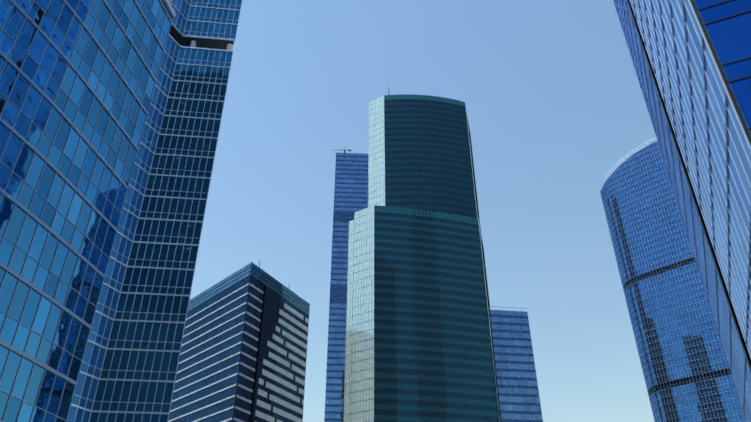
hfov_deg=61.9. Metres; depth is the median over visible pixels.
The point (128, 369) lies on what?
tower
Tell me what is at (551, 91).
sky
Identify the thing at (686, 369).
sail tower
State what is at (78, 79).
skyscraper
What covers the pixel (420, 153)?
tower
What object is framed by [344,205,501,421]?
tower
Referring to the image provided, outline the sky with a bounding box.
[190,0,656,421]
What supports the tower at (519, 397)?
on the ground
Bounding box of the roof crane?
[333,146,350,152]
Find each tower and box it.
[67,0,241,421]
[168,261,309,421]
[324,153,368,421]
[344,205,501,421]
[368,94,480,230]
[489,306,542,421]
[599,138,745,421]
[613,0,750,421]
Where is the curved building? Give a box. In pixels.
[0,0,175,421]
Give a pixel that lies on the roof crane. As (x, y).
(344, 149)
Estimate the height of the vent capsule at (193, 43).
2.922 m
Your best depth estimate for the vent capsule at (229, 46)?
116.61 m
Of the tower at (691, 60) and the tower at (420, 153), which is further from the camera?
the tower at (420, 153)

